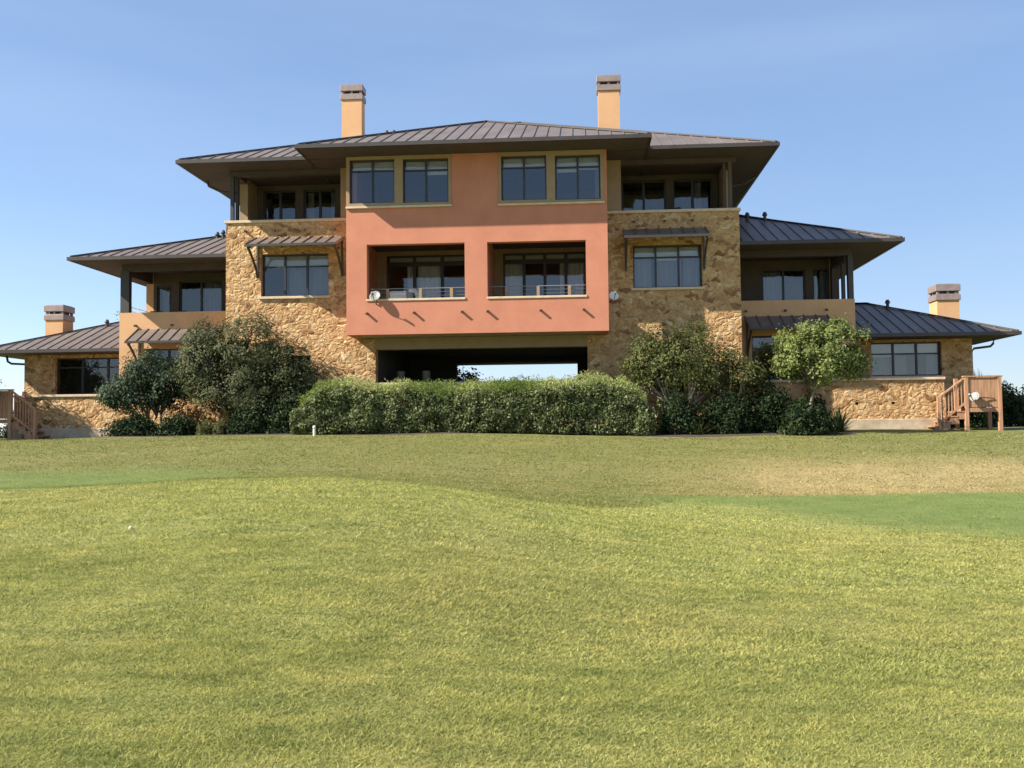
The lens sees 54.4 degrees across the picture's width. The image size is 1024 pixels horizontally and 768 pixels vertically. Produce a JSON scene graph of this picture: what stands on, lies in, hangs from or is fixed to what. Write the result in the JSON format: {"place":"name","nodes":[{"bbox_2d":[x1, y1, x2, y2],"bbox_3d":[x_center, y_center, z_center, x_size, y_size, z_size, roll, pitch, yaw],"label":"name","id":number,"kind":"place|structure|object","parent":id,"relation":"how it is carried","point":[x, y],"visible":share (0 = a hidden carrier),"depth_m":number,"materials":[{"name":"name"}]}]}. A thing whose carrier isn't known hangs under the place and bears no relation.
{"place":"outdoors","nodes":[
{"label":"outdoors","id":0,"kind":"place"},
{"bbox_2d":[97,430,857,437],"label":"soil","id":1,"kind":"structure","parent":0,"point":[846,432],"depth_m":31.77,"materials":[{"name":"brown soil"}]},
{"bbox_2d":[99,409,159,436],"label":"shrub","id":2,"kind":"object","parent":1,"relation":"on","point":[139,426],"visible":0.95,"depth_m":34.11,"materials":[{"name":"green plant"}]},
{"bbox_2d":[93,341,195,426],"bbox_3d":[-12.828,0.231,35.219,3.871,3.553,2.354,-1,-3,4],"label":"oak tree","id":3,"kind":"object","parent":1,"relation":"on","point":[143,390],"visible":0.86,"depth_m":34.81,"materials":[{"name":"green plant"}]},
{"bbox_2d":[149,411,200,435],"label":"shrub","id":4,"kind":"object","parent":1,"relation":"on","point":[174,425],"visible":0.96,"depth_m":33.89,"materials":[{"name":"green plant"}]},
{"bbox_2d":[173,394,216,434],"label":"russet shrub","id":5,"kind":"object","parent":1,"relation":"on","point":[199,412],"visible":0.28,"depth_m":35.17,"materials":[{"name":"brown plant"}]},
{"bbox_2d":[195,418,213,434],"bbox_3d":[-10.264,1.483,33.299,0.698,0.701,0.675,-1,-3,4],"label":"box ball","id":6,"kind":"object","parent":1,"relation":"on","point":[205,428],"visible":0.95,"depth_m":33.20,"materials":[{"name":"green plant"}]},
{"bbox_2d":[210,418,227,434],"bbox_3d":[-9.770,1.462,33.235,0.620,0.704,0.669,-1,-3,4],"label":"box ball","id":7,"kind":"object","parent":1,"relation":"on","point":[220,429],"visible":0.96,"depth_m":33.10,"materials":[{"name":"green plant"}]},
{"bbox_2d":[164,307,330,429],"bbox_3d":[-9.002,-0.369,34.250,5.845,4.572,2.965,-1,-3,4],"label":"live oak","id":8,"kind":"object","parent":1,"relation":"on","point":[200,358],"visible":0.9,"depth_m":33.76,"materials":[{"name":"green plant"}]},
{"bbox_2d":[224,404,272,434],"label":"evergreen shrub","id":9,"kind":"object","parent":1,"relation":"on","point":[237,425],"visible":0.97,"depth_m":33.06,"materials":[{"name":"green plant"}]},
{"bbox_2d":[260,393,305,433],"bbox_3d":[-7.637,1.029,33.233,1.637,1.463,1.353,-1,-3,4],"label":"evergreen shrub","id":10,"kind":"object","parent":1,"relation":"on","point":[279,423],"visible":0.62,"depth_m":32.99,"materials":[{"name":"green plant"}]},
{"bbox_2d":[289,370,655,435],"bbox_3d":[-1.296,0.663,32.460,11.813,2.214,1.815,-1,-3,4],"label":"hedge","id":11,"kind":"object","parent":1,"relation":"on","point":[354,407],"visible":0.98,"depth_m":31.89,"materials":[{"name":"green plant"}]},
{"bbox_2d":[655,398,664,433],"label":"upright shrub","id":12,"kind":"object","parent":1,"relation":"on","point":[658,418],"visible":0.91,"depth_m":31.87,"materials":[{"name":"green plant"}]},
{"bbox_2d":[613,313,733,426],"bbox_3d":[5.284,-0.295,32.658,3.912,4.178,2.285,-1,-3,4],"label":"crape myrtle","id":13,"kind":"object","parent":1,"relation":"on","point":[651,373],"visible":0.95,"depth_m":32.48,"materials":[{"name":"green plant"}]},
{"bbox_2d":[655,389,709,433],"bbox_3d":[5.445,0.929,32.103,1.906,1.583,1.519,-1,-3,4],"label":"spreading shrub","id":14,"kind":"object","parent":1,"relation":"on","point":[676,415],"visible":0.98,"depth_m":31.78,"materials":[{"name":"green plant"}]},
{"bbox_2d":[696,388,763,433],"bbox_3d":[6.884,0.926,32.310,2.245,1.588,1.665,1,-3,-27],"label":"spreading shrub","id":15,"kind":"object","parent":1,"relation":"on","point":[727,418],"visible":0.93,"depth_m":32.01,"materials":[{"name":"green plant"}]},
{"bbox_2d":[692,338,774,412],"bbox_3d":[7.202,0.058,32.867,2.747,3.452,1.846,-1,-3,4],"label":"crape myrtle","id":16,"kind":"object","parent":1,"relation":"on","point":[747,377],"visible":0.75,"depth_m":32.66,"materials":[{"name":"green plant"}]},
{"bbox_2d":[740,370,798,432],"bbox_3d":[8.534,0.623,32.715,2.306,2.150,1.661,-2,-3,27],"label":"spreading shrub","id":17,"kind":"object","parent":1,"relation":"on","point":[773,405],"visible":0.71,"depth_m":32.45,"materials":[{"name":"green plant"}]},
{"bbox_2d":[776,395,836,434],"bbox_3d":[9.340,1.019,31.653,1.933,1.370,1.240,-1,-3,4],"label":"spreading shrub","id":18,"kind":"object","parent":1,"relation":"on","point":[802,421],"visible":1,"depth_m":31.42,"materials":[{"name":"green plant"}]},
{"bbox_2d":[794,390,832,430],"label":"spreading shrub","id":19,"kind":"object","parent":1,"relation":"on","point":[818,402],"visible":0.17,"depth_m":32.59,"materials":[{"name":"green plant"}]},
{"bbox_2d":[767,312,877,409],"bbox_3d":[9.997,-0.294,32.105,3.586,4.090,2.210,-2,-3,18],"label":"round tree","id":20,"kind":"object","parent":1,"relation":"on","point":[829,359],"visible":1,"depth_m":31.82,"materials":[{"name":"green plant"}]},
{"bbox_2d":[828,403,855,431],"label":"yucca","id":21,"kind":"object","parent":1,"relation":"on","point":[839,424],"visible":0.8,"depth_m":32.20,"materials":[{"name":"green plant"}]},
{"bbox_2d":[0,427,1023,767],"bbox_3d":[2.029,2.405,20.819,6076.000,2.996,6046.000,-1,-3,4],"label":"lawn","id":22,"kind":"structure","parent":0,"point":[858,515],"depth_m":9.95,"materials":[{"name":"green plant"}]},
{"bbox_2d":[0,410,14,438],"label":"evergreen shrub","id":23,"kind":"object","parent":22,"relation":"on","point":[3,431],"visible":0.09,"depth_m":37.73,"materials":[{"name":"green plant"}]},
{"bbox_2d":[0,389,50,439],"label":"wooden deck","id":24,"kind":"structure","parent":22,"relation":"on","point":[6,407],"depth_m":36.03,"materials":[{"name":"brown wood"}]},
{"bbox_2d":[13,393,224,438],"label":"retaining wall","id":25,"kind":"structure","parent":22,"relation":"on","point":[70,416],"depth_m":36.89,"materials":[{"name":"stone"}]},
{"bbox_2d":[457,366,483,381],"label":"broadleaf tree","id":26,"kind":"object","parent":22,"relation":"on","point":[467,375],"visible":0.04,"depth_m":47.86,"materials":[{"name":"green plant"}]},
{"bbox_2d":[0,74,1021,434],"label":"house","id":27,"kind":"structure","parent":22,"relation":"on","point":[508,242],"depth_m":35.23,"materials":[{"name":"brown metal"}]},
{"bbox_2d":[52,357,118,394],"bbox_3d":[-16.531,-0.277,39.386,3.280,1.530,0.360,-1,-3,4],"label":"window","id":28,"kind":"structure","parent":27,"relation":"in","point":[83,367],"depth_m":39.53,"materials":[{"name":"brown metal"}]},
{"bbox_2d":[157,286,170,311],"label":"window","id":29,"kind":"structure","parent":27,"relation":"in","point":[166,292],"depth_m":40.14,"materials":[{"name":"brown metal"}]},
{"bbox_2d":[146,349,186,389],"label":"window","id":30,"kind":"structure","parent":27,"relation":"in","point":[169,350],"depth_m":37.47,"materials":[{"name":"brown metal"}]},
{"bbox_2d":[180,280,221,310],"bbox_3d":[-12.388,-3.004,39.894,1.750,2.220,0.335,-1,-3,4],"label":"sliding door","id":31,"kind":"structure","parent":27,"relation":"in","point":[213,291],"depth_m":40.00,"materials":[{"name":"brown metal"}]},
{"bbox_2d":[264,190,295,218],"bbox_3d":[-8.772,-6.368,37.775,1.250,1.920,0.100,-1,-3,4],"label":"sliding door","id":32,"kind":"structure","parent":27,"relation":"in","point":[293,191],"depth_m":37.76,"materials":[{"name":"brown metal"}]},
{"bbox_2d":[258,254,330,298],"bbox_3d":[-7.668,-3.805,35.409,2.590,1.610,0.600,-1,-3,4],"label":"window","id":33,"kind":"structure","parent":27,"relation":"in","point":[308,273],"depth_m":35.55,"materials":[{"name":"grey glass"}]},
{"bbox_2d":[304,189,335,218],"bbox_3d":[-7.238,-6.374,37.786,1.230,1.940,0.336,-1,-3,4],"label":"sliding door","id":34,"kind":"structure","parent":27,"relation":"in","point":[310,195],"depth_m":37.88,"materials":[{"name":"brown metal"}]},
{"bbox_2d":[350,159,393,203],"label":"window","id":35,"kind":"structure","parent":27,"relation":"in","point":[360,166],"depth_m":33.97,"materials":[{"name":"brown metal"}]},
{"bbox_2d":[370,291,379,304],"bbox_3d":[-4.618,-2.911,33.305,0.428,0.458,0.414,2,-3,-38],"label":"satellite dish","id":36,"kind":"object","parent":27,"relation":"attached to","point":[375,296],"visible":1,"depth_m":33.41,"materials":[{"name":"grey metal"}]},
{"bbox_2d":[397,371,404,381],"bbox_3d":[-4.055,0.644,36.382,0.380,2.220,0.380,-1,-3,4],"label":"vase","id":37,"kind":"object","parent":27,"relation":"on","point":[400,374],"visible":0.22,"depth_m":36.30,"materials":[{"name":"ceramic"}]},
{"bbox_2d":[389,289,418,298],"bbox_3d":[-3.750,-2.707,34.695,1.194,1.365,0.774,-1,-3,4],"label":"outdoor sofa","id":38,"kind":"object","parent":27,"relation":"on","point":[402,294],"visible":0.26,"depth_m":34.90,"materials":[{"name":"white fabric"}]},
{"bbox_2d":[403,158,447,202],"bbox_3d":[-2.908,-6.870,33.818,1.570,1.520,0.145,-1,-3,4],"label":"window","id":39,"kind":"structure","parent":27,"relation":"in","point":[429,166],"depth_m":33.84,"materials":[{"name":"brown metal"}]},
{"bbox_2d":[422,371,429,381],"bbox_3d":[-3.117,0.631,36.316,0.380,2.220,0.380,-1,-3,4],"label":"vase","id":40,"kind":"object","parent":27,"relation":"on","point":[426,375],"visible":0.21,"depth_m":36.25,"materials":[{"name":"ceramic"}]},
{"bbox_2d":[387,255,464,297],"bbox_3d":[-3.111,-3.348,37.272,3.130,2.920,0.211,-1,-3,4],"label":"sliding door","id":41,"kind":"structure","parent":27,"relation":"in","point":[430,267],"depth_m":37.32,"materials":[{"name":"brown metal"}]},
{"bbox_2d":[501,156,546,200],"bbox_3d":[0.408,-6.911,33.588,1.540,1.530,0.145,-1,-3,4],"label":"window","id":42,"kind":"structure","parent":27,"relation":"in","point":[514,162],"depth_m":33.59,"materials":[{"name":"brown metal"}]},
{"bbox_2d":[503,252,585,295],"bbox_3d":[1.233,-3.409,36.972,3.100,2.920,0.213,-1,-3,4],"label":"sliding door","id":43,"kind":"structure","parent":27,"relation":"in","point":[572,264],"depth_m":36.99,"materials":[{"name":"brown metal"}]},
{"bbox_2d":[555,155,600,199],"bbox_3d":[2.216,-6.892,33.552,1.530,1.550,0.329,-1,-3,4],"label":"window","id":44,"kind":"structure","parent":27,"relation":"in","point":[575,163],"depth_m":33.50,"materials":[{"name":"brown metal"}]},
{"bbox_2d":[609,291,618,301],"bbox_3d":[3.417,-2.937,33.320,0.312,0.360,0.658,1,-3,-24],"label":"satellite dish","id":45,"kind":"object","parent":27,"relation":"attached to","point":[613,295],"visible":1,"depth_m":33.34,"materials":[{"name":"white metal"}]},
{"bbox_2d":[622,180,665,210],"bbox_3d":[4.874,-6.558,36.829,1.610,1.920,0.100,-1,-3,4],"label":"sliding door","id":46,"kind":"structure","parent":27,"relation":"in","point":[652,181],"depth_m":36.81,"materials":[{"name":"brown metal"}]},
{"bbox_2d":[631,245,704,290],"bbox_3d":[5.374,-4.011,34.505,2.520,1.580,0.599,-1,-3,4],"label":"window","id":47,"kind":"structure","parent":27,"relation":"in","point":[667,258],"depth_m":34.68,"materials":[{"name":"grey glass"}]},
{"bbox_2d":[673,179,711,208],"bbox_3d":[6.663,-6.567,36.824,1.440,1.940,0.339,-1,-3,4],"label":"sliding door","id":48,"kind":"structure","parent":27,"relation":"in","point":[697,186],"depth_m":36.73,"materials":[{"name":"brown metal"}]},
{"bbox_2d":[762,269,804,300],"bbox_3d":[10.420,-3.297,38.314,1.620,2.170,0.341,-1,-3,4],"label":"sliding door","id":49,"kind":"structure","parent":27,"relation":"in","point":[771,281],"depth_m":38.47,"materials":[{"name":"brown metal"}]},
{"bbox_2d":[752,336,820,382],"bbox_3d":[9.886,-0.900,35.759,2.660,1.690,0.360,-1,-3,4],"label":"window","id":50,"kind":"structure","parent":27,"relation":"in","point":[775,380],"depth_m":35.88,"materials":[{"name":"brown metal"}]},
{"bbox_2d":[813,269,828,299],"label":"window","id":51,"kind":"structure","parent":27,"relation":"in","point":[823,280],"depth_m":38.35,"materials":[{"name":"brown metal"}]},
{"bbox_2d":[870,342,944,377],"bbox_3d":[14.728,-0.881,37.347,2.720,1.360,0.600,-1,-3,4],"label":"window","id":52,"kind":"structure","parent":27,"relation":"in","point":[898,351],"depth_m":37.48,"materials":[{"name":"brown metal"}]},
{"bbox_2d":[811,377,945,428],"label":"retaining wall","id":53,"kind":"structure","parent":22,"relation":"on","point":[893,403],"depth_m":34.86,"materials":[{"name":"stone"}]},
{"bbox_2d":[927,375,1002,430],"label":"wooden deck","id":54,"kind":"structure","parent":22,"relation":"on","point":[986,385],"depth_m":33.70,"materials":[{"name":"brown wood"}]},
{"bbox_2d":[968,392,993,400],"bbox_3d":[15.758,0.423,33.570,1.090,0.320,0.320,0,-3,-17],"label":"satellite dish","id":55,"kind":"object","parent":54,"relation":"attached to","point":[974,396],"visible":1,"depth_m":33.52,"materials":[{"name":"white metal"}]},
{"bbox_2d":[946,396,997,427],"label":"evergreen shrub","id":56,"kind":"object","parent":22,"relation":"on","point":[980,418],"visible":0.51,"depth_m":35.21,"materials":[{"name":"green plant"}]},
{"bbox_2d":[985,384,1017,413],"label":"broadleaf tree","id":57,"kind":"object","parent":22,"relation":"on","point":[1008,392],"depth_m":57.79,"materials":[{"name":"green plant"}]},
{"bbox_2d":[992,380,1023,426],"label":"garden shrub","id":58,"kind":"object","parent":22,"relation":"on","point":[1013,415],"visible":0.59,"depth_m":38.30,"materials":[{"name":"green plant"}]},
{"bbox_2d":[1002,381,1023,400],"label":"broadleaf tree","id":59,"kind":"object","parent":22,"relation":"on","point":[1012,390],"visible":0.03,"depth_m":60.72,"materials":[{"name":"green plant"}]},
{"bbox_2d":[0,0,1023,435],"label":"sky","id":60,"kind":"structure","parent":0,"point":[905,118],"materials":[{"name":"blue"}]},
{"bbox_2d":[683,419,714,434],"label":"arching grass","id":61,"kind":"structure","parent":0,"point":[700,428],"depth_m":31.60,"materials":[{"name":"green plant"}]}
]}

